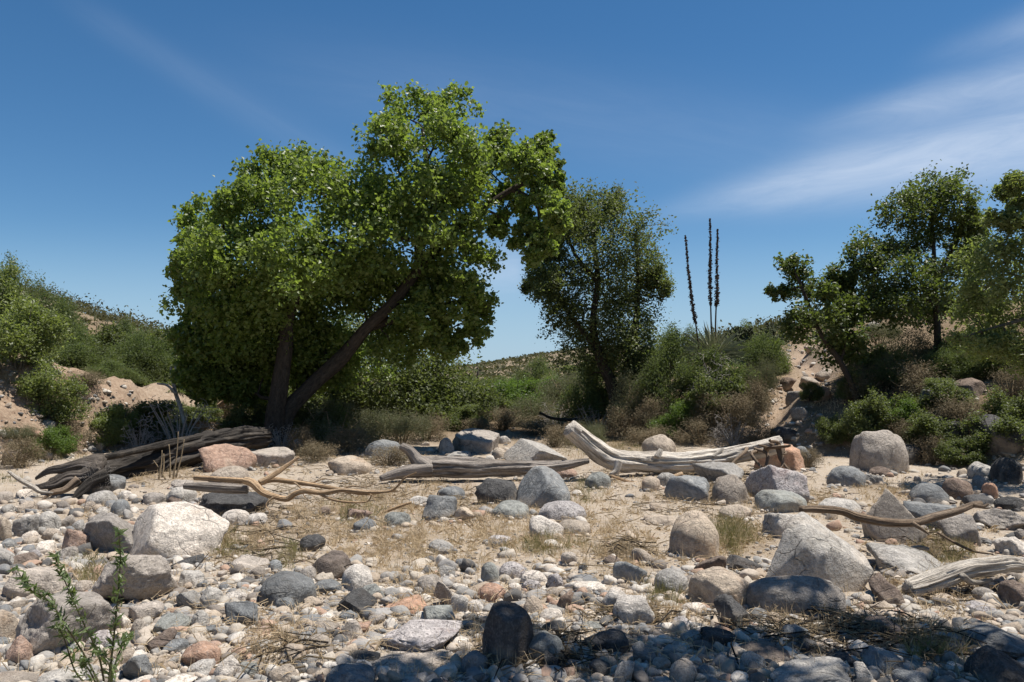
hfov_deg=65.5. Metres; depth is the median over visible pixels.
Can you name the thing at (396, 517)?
rock
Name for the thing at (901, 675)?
rock
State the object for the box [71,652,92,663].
rock
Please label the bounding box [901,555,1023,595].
fallen log
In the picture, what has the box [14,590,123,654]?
boulder
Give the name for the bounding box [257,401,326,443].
scrub oak
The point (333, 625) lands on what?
rock
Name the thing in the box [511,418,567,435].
dry bush
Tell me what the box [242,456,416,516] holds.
branched limb
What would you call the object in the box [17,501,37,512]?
cobble
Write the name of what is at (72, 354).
mesquite bush
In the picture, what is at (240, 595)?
rock
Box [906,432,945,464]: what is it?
dry bush
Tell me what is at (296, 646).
rock
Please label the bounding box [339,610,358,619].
cobble
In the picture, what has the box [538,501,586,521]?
boulder
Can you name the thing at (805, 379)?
rock
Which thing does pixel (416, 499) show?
rock
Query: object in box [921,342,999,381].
mesquite bush
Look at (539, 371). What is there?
mesquite bush
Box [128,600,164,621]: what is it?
rock
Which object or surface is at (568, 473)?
rock
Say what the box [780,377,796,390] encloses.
cobble
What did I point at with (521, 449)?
boulder
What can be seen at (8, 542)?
cobble
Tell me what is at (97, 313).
hillside scrub
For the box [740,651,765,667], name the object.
rock
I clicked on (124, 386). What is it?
scree
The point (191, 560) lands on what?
rock
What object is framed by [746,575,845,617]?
boulder
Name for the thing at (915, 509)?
boulder
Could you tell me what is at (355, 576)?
rock
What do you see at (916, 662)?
rock
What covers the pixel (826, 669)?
boulder
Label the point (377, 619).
cobble
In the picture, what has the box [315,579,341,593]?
rock
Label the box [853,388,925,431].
scrub oak
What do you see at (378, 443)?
rock
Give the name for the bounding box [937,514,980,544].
boulder
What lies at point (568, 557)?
cobble
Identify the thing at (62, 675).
boulder
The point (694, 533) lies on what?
boulder
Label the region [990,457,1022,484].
rock
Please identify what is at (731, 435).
bare brush
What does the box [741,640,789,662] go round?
boulder
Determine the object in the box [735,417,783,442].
dry bush
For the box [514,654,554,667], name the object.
driftwood stick
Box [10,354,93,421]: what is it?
pale bush
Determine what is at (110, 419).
pale bush
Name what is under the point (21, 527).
rock
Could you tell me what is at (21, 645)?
rock
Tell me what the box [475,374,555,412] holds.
green bush
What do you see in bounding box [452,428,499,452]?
boulder
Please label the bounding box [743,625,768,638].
rock
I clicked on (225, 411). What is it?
dry bush
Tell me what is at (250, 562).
boulder
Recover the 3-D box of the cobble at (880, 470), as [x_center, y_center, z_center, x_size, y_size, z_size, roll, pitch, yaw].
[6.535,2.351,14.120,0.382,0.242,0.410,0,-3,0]
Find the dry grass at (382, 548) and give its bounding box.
[0,372,1023,681]
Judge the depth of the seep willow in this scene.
3.90 m
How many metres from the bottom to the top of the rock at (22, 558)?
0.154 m
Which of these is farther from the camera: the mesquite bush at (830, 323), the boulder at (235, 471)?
the mesquite bush at (830, 323)
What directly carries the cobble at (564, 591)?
on the ground at (296, 471)
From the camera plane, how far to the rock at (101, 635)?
4.70 m
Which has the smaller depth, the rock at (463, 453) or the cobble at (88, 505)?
the cobble at (88, 505)
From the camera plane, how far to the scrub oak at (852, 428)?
17.51 m
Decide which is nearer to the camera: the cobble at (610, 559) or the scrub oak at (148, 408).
the cobble at (610, 559)
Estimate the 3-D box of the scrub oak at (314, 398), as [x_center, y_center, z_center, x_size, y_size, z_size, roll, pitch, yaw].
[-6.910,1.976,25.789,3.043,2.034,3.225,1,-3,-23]
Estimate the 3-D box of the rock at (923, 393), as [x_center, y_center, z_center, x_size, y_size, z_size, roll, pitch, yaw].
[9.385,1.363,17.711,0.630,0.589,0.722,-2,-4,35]
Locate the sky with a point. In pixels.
(777, 123)
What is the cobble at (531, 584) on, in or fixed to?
on the ground at (296, 471)
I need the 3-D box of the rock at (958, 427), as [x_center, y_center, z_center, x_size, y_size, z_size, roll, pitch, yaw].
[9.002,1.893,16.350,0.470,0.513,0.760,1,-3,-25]
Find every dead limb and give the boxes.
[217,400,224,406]
[539,412,601,420]
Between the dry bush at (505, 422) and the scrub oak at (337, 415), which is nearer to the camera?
the scrub oak at (337, 415)
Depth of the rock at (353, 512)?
9.41 m
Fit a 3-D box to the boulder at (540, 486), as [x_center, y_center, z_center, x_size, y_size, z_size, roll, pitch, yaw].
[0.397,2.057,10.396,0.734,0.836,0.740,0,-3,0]
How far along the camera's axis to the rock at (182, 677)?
4.18 m
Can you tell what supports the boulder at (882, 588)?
on the ground at (296, 471)
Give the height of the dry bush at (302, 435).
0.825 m
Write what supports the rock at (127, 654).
on the ground at (296, 471)
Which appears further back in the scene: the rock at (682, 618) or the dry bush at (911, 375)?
the dry bush at (911, 375)
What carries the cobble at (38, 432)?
on the ground at (296, 471)
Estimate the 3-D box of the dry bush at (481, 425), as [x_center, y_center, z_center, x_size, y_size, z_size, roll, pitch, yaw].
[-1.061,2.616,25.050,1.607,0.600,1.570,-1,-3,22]
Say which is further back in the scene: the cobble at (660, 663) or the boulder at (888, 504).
the boulder at (888, 504)
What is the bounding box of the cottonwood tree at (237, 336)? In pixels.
[150,79,573,448]
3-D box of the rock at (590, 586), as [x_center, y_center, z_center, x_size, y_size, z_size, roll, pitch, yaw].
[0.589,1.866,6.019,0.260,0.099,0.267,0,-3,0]
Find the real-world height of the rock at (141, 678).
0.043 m
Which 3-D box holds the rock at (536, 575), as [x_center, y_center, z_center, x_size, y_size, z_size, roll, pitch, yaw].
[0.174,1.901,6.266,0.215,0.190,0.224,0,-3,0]
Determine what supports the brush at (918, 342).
on the ground at (296, 471)
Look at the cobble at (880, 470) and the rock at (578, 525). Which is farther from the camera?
the cobble at (880, 470)
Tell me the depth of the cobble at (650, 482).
11.94 m
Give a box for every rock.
[0,547,14,564]
[0,609,17,637]
[4,635,33,663]
[12,514,38,536]
[13,552,38,563]
[35,540,56,553]
[39,511,60,528]
[61,556,83,562]
[62,529,89,548]
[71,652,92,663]
[85,490,117,504]
[85,629,111,650]
[110,647,134,663]
[122,654,153,678]
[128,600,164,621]
[130,675,153,681]
[143,492,165,504]
[145,628,176,651]
[158,654,179,667]
[163,638,188,653]
[165,673,197,681]
[166,486,196,502]
[171,479,193,487]
[171,554,204,565]
[176,590,199,608]
[178,570,204,586]
[187,658,215,675]
[200,587,222,605]
[213,655,241,676]
[222,509,248,524]
[224,600,258,625]
[226,591,246,600]
[268,664,296,681]
[278,643,306,660]
[300,534,325,550]
[309,634,329,644]
[313,620,339,630]
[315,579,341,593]
[341,564,373,591]
[341,619,363,639]
[348,508,372,518]
[350,650,379,661]
[353,518,376,530]
[362,583,384,597]
[364,439,399,457]
[384,512,410,526]
[409,496,427,503]
[418,574,440,592]
[422,495,456,520]
[422,605,454,619]
[428,539,452,553]
[434,580,452,604]
[437,486,464,498]
[447,451,470,456]
[461,650,487,674]
[477,583,505,601]
[488,535,511,542]
[499,561,525,578]
[521,570,546,582]
[529,515,563,537]
[539,608,562,620]
[541,650,562,666]
[542,620,565,633]
[546,604,565,611]
[557,469,577,477]
[559,519,590,534]
[574,581,607,592]
[582,621,603,631]
[585,472,610,488]
[600,587,625,610]
[613,561,647,582]
[632,641,655,662]
[642,434,675,451]
[644,514,675,525]
[654,568,688,593]
[669,658,697,681]
[672,616,690,629]
[680,629,702,643]
[682,602,705,614]
[694,555,726,568]
[713,594,750,625]
[719,504,751,519]
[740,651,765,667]
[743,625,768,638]
[770,426,796,442]
[780,624,810,639]
[794,638,817,653]
[800,376,819,387]
[826,650,855,666]
[853,661,873,680]
[869,600,894,611]
[891,669,926,681]
[903,655,922,665]
[905,444,923,464]
[919,389,937,409]
[929,593,958,603]
[936,421,968,440]
[941,478,973,499]
[955,378,986,397]
[960,494,993,508]
[964,600,995,611]
[967,461,990,479]
[971,587,993,599]
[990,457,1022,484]
[994,496,1023,510]
[998,614,1019,620]
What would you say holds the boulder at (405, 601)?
on the ground at (296, 471)
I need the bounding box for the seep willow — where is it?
[6,526,133,681]
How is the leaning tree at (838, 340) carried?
on the ground at (296, 471)
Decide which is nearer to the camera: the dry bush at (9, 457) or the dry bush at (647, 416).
the dry bush at (9, 457)
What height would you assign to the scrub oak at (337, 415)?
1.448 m
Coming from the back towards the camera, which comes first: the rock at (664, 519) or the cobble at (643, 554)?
the rock at (664, 519)
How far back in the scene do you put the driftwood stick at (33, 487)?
11.05 m
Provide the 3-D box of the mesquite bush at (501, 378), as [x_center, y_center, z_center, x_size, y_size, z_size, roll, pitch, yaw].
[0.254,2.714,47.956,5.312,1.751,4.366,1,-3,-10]
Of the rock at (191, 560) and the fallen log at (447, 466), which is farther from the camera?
the fallen log at (447, 466)
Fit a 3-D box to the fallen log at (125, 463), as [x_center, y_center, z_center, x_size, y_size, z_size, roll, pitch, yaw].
[-6.188,2.041,13.984,1.616,0.882,6.072,0,-3,7]
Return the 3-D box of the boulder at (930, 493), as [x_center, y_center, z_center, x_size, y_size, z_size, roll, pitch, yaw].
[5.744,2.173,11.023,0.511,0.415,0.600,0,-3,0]
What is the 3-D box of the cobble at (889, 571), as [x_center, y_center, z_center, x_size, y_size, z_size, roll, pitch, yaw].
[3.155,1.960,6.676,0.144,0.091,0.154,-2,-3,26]
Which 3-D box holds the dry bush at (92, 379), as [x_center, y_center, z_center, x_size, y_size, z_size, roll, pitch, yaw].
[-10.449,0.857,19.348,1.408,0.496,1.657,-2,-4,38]
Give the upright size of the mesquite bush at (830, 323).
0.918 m
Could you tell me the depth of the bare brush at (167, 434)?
18.80 m
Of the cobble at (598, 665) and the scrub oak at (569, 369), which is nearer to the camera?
the cobble at (598, 665)
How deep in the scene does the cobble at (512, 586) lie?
6.15 m
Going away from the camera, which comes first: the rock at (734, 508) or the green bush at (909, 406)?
the rock at (734, 508)
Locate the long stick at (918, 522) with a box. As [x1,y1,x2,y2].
[799,501,988,533]
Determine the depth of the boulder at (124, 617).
5.16 m
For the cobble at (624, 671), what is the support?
on the ground at (296, 471)
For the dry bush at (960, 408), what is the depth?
16.45 m
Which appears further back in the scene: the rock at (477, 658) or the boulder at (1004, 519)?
the boulder at (1004, 519)
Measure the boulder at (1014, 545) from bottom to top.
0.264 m
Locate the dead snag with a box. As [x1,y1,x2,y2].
[157,366,187,430]
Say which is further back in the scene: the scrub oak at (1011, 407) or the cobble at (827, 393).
the cobble at (827, 393)
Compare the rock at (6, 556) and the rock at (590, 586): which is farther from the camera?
the rock at (6, 556)
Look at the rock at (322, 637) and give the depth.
4.79 m
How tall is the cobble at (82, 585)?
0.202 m
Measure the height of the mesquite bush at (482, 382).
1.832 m
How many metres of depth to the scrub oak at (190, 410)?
22.14 m
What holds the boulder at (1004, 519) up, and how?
on the ground at (296, 471)
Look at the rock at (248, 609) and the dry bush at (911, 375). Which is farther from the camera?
the dry bush at (911, 375)
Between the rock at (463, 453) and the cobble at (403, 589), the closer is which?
the cobble at (403, 589)
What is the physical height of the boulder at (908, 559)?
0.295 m
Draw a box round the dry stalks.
[153,431,184,479]
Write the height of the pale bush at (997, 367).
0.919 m
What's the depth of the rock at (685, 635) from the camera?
4.89 m
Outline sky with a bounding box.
[0,0,1023,370]
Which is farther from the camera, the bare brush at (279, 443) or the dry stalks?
the bare brush at (279, 443)
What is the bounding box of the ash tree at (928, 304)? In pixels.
[818,159,1007,371]
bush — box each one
[0,249,48,306]
[0,256,31,353]
[0,293,75,368]
[0,435,51,468]
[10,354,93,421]
[22,421,82,455]
[25,278,91,364]
[43,322,130,377]
[56,417,97,443]
[58,366,110,385]
[82,357,154,383]
[87,400,143,446]
[92,314,155,355]
[104,322,175,386]
[115,397,156,426]
[154,300,505,429]
[165,342,183,360]
[207,399,248,428]
[281,421,318,454]
[295,437,345,462]
[317,422,378,453]
[364,442,409,464]
[405,409,454,440]
[449,416,500,431]
[459,375,499,392]
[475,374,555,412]
[480,373,539,395]
[488,405,536,429]
[506,354,557,389]
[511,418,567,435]
[529,375,563,400]
[538,421,574,447]
[548,358,605,425]
[600,393,657,436]
[615,419,675,444]
[617,332,671,404]
[624,320,710,413]
[629,389,679,429]
[647,398,703,436]
[654,319,709,377]
[665,413,716,444]
[670,342,762,398]
[689,380,750,424]
[701,388,764,432]
[716,321,789,363]
[717,317,779,367]
[734,328,793,379]
[734,371,776,415]
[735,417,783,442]
[800,446,829,467]
[815,316,865,330]
[831,363,885,400]
[868,344,943,387]
[869,347,923,380]
[879,411,914,444]
[885,353,955,399]
[887,393,929,424]
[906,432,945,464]
[918,387,993,426]
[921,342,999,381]
[974,348,1022,376]
[979,363,1023,400]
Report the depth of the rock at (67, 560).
7.37 m
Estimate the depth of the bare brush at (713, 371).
21.35 m
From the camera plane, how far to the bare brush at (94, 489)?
11.30 m
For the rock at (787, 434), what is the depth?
18.82 m
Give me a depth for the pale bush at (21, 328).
18.40 m
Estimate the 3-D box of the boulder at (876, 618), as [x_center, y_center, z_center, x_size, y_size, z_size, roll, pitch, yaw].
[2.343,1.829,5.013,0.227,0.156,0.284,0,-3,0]
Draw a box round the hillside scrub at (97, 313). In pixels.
[2,277,1022,384]
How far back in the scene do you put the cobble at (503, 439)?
22.06 m
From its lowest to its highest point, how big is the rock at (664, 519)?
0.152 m
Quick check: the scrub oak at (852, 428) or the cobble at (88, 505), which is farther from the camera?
the scrub oak at (852, 428)
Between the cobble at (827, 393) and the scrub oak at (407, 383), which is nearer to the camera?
the cobble at (827, 393)
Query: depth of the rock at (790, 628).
4.83 m
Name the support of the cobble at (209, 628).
on the ground at (296, 471)
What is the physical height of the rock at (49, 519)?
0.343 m
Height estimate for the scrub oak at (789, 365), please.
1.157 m
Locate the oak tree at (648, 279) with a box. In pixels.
[517,176,678,429]
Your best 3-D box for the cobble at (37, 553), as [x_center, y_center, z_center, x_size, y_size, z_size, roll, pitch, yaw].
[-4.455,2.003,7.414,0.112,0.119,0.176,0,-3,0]
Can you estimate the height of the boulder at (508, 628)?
0.551 m
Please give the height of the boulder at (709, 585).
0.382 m
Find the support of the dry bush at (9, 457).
on the ground at (296, 471)
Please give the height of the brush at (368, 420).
1.182 m
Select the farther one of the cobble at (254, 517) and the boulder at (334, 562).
the cobble at (254, 517)
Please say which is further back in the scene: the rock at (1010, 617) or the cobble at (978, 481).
the cobble at (978, 481)
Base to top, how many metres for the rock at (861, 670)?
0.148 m
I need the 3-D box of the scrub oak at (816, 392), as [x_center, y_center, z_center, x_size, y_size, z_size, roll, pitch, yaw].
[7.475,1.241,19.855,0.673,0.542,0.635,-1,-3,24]
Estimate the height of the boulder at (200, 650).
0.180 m
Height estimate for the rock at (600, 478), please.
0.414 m
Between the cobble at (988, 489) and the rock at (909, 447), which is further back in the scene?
the rock at (909, 447)
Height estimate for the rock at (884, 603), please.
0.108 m
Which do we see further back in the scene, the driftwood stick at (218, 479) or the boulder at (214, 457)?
the boulder at (214, 457)
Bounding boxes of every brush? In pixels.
[0,418,41,443]
[80,462,116,494]
[119,417,161,450]
[137,395,222,445]
[139,414,205,443]
[268,423,297,446]
[293,388,387,446]
[350,403,407,439]
[366,399,437,442]
[474,404,502,420]
[506,391,561,426]
[525,362,604,411]
[534,402,569,429]
[572,402,620,435]
[577,417,607,441]
[605,358,655,427]
[686,353,734,388]
[707,413,756,445]
[740,345,786,398]
[852,319,903,345]
[875,320,933,365]
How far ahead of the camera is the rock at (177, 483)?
12.25 m
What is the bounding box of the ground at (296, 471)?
[0,291,1023,681]
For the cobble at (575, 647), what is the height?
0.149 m
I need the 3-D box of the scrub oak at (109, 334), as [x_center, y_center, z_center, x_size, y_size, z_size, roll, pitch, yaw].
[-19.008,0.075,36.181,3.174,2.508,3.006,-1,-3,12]
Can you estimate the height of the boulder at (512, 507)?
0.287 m
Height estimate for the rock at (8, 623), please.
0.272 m
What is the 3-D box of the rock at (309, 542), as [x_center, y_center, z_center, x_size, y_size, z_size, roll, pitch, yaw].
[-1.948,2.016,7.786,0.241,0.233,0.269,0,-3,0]
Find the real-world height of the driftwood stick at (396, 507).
0.220 m
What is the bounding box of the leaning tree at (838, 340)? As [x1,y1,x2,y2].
[763,249,875,404]
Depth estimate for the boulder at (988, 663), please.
4.29 m
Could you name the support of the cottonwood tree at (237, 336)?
on the ground at (296, 471)
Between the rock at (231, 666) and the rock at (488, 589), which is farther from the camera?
the rock at (488, 589)
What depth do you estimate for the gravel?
5.42 m
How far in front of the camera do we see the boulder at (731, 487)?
10.88 m
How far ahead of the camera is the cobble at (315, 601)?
5.59 m
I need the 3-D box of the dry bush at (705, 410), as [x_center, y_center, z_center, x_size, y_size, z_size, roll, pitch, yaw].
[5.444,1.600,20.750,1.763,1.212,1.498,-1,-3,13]
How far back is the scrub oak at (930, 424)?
16.18 m
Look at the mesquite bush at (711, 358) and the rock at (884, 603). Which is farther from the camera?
the mesquite bush at (711, 358)
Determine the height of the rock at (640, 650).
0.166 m
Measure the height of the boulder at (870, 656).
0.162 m
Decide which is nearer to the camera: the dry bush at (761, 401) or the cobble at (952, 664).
the cobble at (952, 664)
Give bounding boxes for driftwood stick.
[7,470,52,493]
[193,475,242,483]
[376,501,411,514]
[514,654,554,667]
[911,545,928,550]
[937,531,992,554]
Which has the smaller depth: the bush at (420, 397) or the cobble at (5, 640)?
the cobble at (5, 640)
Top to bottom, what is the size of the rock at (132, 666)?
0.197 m
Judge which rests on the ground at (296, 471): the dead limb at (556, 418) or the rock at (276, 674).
the rock at (276, 674)
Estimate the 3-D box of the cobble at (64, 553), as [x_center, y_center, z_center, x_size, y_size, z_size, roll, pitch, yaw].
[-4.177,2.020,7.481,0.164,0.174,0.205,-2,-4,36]
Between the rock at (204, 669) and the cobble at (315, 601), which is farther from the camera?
the cobble at (315, 601)
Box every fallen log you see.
[35,425,272,499]
[379,443,589,480]
[563,420,790,481]
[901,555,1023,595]
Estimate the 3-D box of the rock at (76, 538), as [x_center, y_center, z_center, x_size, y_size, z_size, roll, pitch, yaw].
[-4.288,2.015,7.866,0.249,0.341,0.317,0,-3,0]
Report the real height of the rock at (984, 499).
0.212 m
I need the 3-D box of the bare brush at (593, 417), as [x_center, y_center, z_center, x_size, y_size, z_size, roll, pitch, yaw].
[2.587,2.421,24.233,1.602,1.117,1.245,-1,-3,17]
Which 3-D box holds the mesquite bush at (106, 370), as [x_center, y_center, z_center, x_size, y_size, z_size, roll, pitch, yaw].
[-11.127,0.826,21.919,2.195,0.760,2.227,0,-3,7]
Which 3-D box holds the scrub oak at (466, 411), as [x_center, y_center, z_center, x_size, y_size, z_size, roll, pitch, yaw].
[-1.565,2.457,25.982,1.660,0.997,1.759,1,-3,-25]
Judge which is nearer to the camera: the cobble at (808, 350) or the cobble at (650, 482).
the cobble at (650, 482)
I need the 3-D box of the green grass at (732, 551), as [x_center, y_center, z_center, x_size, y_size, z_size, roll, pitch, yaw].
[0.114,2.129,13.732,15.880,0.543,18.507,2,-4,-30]
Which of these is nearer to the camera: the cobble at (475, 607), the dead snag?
the cobble at (475, 607)
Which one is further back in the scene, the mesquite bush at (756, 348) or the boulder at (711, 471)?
the mesquite bush at (756, 348)
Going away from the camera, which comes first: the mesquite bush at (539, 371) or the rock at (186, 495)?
the rock at (186, 495)
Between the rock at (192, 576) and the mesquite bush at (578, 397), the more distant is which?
the mesquite bush at (578, 397)
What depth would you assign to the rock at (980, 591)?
6.00 m
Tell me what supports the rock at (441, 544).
on the ground at (296, 471)
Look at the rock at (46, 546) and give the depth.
7.75 m
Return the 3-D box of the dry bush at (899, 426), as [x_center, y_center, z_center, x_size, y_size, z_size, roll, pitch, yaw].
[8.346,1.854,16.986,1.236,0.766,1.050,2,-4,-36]
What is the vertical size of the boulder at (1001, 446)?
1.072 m
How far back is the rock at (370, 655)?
4.56 m
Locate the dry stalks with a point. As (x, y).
(162, 472)
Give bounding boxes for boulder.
[0,670,39,681]
[2,566,71,599]
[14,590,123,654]
[36,667,85,681]
[83,512,133,552]
[85,474,125,493]
[92,554,179,601]
[120,613,130,627]
[129,501,229,558]
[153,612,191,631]
[181,641,221,665]
[198,443,257,472]
[199,492,268,515]
[208,466,248,484]
[229,555,269,571]
[251,447,294,467]
[259,571,316,606]
[312,550,350,578]
[325,663,374,681]
[328,455,371,474]
[336,588,376,617]
[372,649,451,677]
[380,619,461,651]
[385,594,426,616]
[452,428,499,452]
[475,478,517,503]
[482,600,533,666]
[491,500,528,518]
[504,438,567,460]
[516,466,569,507]
[528,630,564,664]
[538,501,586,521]
[584,629,629,653]
[613,594,654,624]
[664,475,709,501]
[669,510,718,558]
[688,566,748,606]
[692,461,743,482]
[700,626,740,645]
[712,474,749,504]
[726,554,762,570]
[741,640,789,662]
[745,465,809,503]
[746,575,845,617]
[754,444,804,471]
[754,489,806,512]
[762,513,795,538]
[765,512,873,591]
[770,656,850,681]
[818,497,861,512]
[826,466,865,486]
[849,430,909,473]
[860,646,903,674]
[862,488,926,546]
[862,615,903,639]
[866,542,942,573]
[868,572,904,607]
[903,501,963,528]
[908,483,949,502]
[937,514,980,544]
[953,618,1023,659]
[964,645,1023,681]
[970,414,1023,456]
[973,508,1023,529]
[993,536,1023,555]
[996,579,1023,605]
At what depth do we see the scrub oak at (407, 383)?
29.55 m
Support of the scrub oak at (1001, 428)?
on the ground at (296, 471)
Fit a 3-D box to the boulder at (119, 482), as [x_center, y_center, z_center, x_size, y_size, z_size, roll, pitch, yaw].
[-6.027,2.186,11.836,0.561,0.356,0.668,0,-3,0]
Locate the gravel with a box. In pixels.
[0,382,1023,681]
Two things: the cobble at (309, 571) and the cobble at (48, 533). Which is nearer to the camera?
the cobble at (309, 571)
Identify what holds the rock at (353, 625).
on the ground at (296, 471)
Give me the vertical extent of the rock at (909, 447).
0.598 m
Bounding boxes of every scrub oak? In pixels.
[70,316,129,366]
[119,395,181,442]
[140,326,172,380]
[144,381,192,395]
[166,400,226,423]
[177,383,259,401]
[214,396,266,429]
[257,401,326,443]
[287,384,338,410]
[301,395,353,445]
[337,379,406,425]
[387,370,441,411]
[440,401,493,431]
[484,396,522,419]
[539,365,601,385]
[580,382,634,420]
[682,367,752,417]
[746,343,793,374]
[798,382,825,400]
[813,411,848,444]
[833,363,885,399]
[836,396,895,442]
[839,343,891,372]
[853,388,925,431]
[896,407,969,444]
[914,374,976,409]
[928,327,1000,374]
[932,435,991,465]
[958,408,1023,452]
[979,383,1023,422]
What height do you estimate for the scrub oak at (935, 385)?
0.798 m
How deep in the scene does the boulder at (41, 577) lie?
6.01 m
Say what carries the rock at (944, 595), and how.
on the ground at (296, 471)
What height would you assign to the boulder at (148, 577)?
0.641 m
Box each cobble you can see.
[0,491,13,501]
[0,504,14,512]
[0,516,11,540]
[0,637,9,643]
[1,538,17,548]
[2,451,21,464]
[8,599,25,608]
[15,489,32,497]
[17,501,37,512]
[21,530,40,539]
[22,537,37,543]
[24,429,41,439]
[29,549,42,557]
[41,528,60,539]
[42,419,58,428]
[58,546,77,558]
[61,515,75,526]
[72,519,84,529]
[75,580,92,591]
[84,501,97,511]
[94,442,107,450]
[96,507,110,513]
[111,499,130,515]
[119,490,131,498]
[126,599,138,603]
[131,618,145,630]
[135,645,146,651]
[167,496,181,502]
[192,610,209,625]
[206,624,215,631]
[209,641,221,645]
[217,571,227,576]
[240,661,258,677]
[247,513,267,523]
[249,566,265,578]
[268,559,281,571]
[275,597,294,609]
[300,565,315,578]
[303,596,322,606]
[319,507,330,514]
[320,612,333,617]
[326,600,340,606]
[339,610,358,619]
[358,621,370,632]
[368,613,385,624]
[398,587,412,592]
[437,565,455,575]
[438,437,454,452]
[449,636,468,643]
[451,595,467,612]
[453,507,473,520]
[468,600,483,612]
[481,562,499,582]
[492,447,505,458]
[499,436,510,443]
[508,583,520,589]
[522,580,540,590]
[523,595,542,614]
[544,539,557,547]
[545,587,559,597]
[547,573,563,587]
[557,589,573,607]
[559,588,575,595]
[561,552,576,563]
[567,643,579,657]
[589,658,610,675]
[603,555,619,564]
[613,660,634,681]
[632,548,651,561]
[642,476,659,490]
[652,657,670,668]
[657,472,674,485]
[696,664,711,673]
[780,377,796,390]
[785,391,799,405]
[790,406,808,419]
[796,446,811,466]
[804,345,815,352]
[814,369,832,380]
[818,386,831,401]
[865,474,883,484]
[869,466,889,476]
[880,569,894,577]
[913,476,920,480]
[922,600,933,605]
[944,661,963,671]
[972,475,989,488]
[981,483,997,498]
[1014,529,1023,539]
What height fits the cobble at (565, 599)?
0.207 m
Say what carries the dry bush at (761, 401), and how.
on the ground at (296, 471)
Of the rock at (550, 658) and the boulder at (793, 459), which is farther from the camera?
the boulder at (793, 459)
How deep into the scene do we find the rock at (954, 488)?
11.09 m
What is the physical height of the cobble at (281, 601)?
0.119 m
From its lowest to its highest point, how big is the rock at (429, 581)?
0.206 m
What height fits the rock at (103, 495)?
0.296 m
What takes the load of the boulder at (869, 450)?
on the ground at (296, 471)
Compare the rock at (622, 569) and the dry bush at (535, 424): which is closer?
the rock at (622, 569)
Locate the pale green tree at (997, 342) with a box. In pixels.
[938,169,1023,380]
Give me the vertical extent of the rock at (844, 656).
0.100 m
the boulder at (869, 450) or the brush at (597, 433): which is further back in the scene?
the brush at (597, 433)
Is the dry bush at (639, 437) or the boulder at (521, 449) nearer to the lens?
the boulder at (521, 449)
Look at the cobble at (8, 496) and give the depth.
10.69 m
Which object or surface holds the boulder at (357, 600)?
on the ground at (296, 471)
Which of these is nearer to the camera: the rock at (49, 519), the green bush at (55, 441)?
the rock at (49, 519)
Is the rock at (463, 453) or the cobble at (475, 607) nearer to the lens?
the cobble at (475, 607)
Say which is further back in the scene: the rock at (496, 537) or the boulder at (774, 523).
the boulder at (774, 523)
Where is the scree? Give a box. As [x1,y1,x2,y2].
[0,336,1021,463]
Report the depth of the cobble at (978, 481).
12.22 m
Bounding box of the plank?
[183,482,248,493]
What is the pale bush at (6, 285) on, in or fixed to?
on the ground at (296, 471)
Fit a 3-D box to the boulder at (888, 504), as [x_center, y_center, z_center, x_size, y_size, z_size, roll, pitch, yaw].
[3.939,1.943,8.210,0.553,0.812,0.683,0,-3,0]
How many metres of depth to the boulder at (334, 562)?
6.40 m
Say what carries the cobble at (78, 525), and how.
on the ground at (296, 471)
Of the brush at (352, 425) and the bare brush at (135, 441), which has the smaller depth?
the bare brush at (135, 441)
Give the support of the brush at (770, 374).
on the ground at (296, 471)
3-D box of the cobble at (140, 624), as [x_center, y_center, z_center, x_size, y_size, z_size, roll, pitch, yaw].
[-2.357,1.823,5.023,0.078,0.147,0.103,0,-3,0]
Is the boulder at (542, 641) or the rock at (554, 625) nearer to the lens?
the boulder at (542, 641)
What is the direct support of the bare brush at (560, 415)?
on the ground at (296, 471)
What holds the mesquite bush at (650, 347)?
on the ground at (296, 471)
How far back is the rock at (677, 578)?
5.87 m
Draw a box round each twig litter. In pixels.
[135,437,1019,681]
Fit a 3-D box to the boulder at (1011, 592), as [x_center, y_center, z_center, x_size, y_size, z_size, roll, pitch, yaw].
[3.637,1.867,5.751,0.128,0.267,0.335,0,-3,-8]
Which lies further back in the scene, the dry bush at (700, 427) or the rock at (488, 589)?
the dry bush at (700, 427)
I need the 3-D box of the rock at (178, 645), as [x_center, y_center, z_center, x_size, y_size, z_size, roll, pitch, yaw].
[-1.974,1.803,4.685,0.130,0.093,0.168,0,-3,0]
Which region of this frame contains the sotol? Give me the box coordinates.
[673,218,759,371]
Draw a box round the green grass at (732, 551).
[0,436,978,659]
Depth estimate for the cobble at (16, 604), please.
5.74 m
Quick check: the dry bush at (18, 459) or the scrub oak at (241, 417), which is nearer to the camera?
the dry bush at (18, 459)
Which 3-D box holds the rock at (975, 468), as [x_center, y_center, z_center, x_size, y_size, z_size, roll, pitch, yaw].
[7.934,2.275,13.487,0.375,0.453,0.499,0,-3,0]
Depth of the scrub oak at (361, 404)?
26.12 m
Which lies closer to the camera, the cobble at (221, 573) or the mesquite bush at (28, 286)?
the cobble at (221, 573)
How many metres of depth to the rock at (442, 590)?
5.68 m
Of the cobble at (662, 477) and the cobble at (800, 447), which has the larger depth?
the cobble at (800, 447)
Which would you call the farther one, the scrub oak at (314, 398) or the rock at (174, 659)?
the scrub oak at (314, 398)

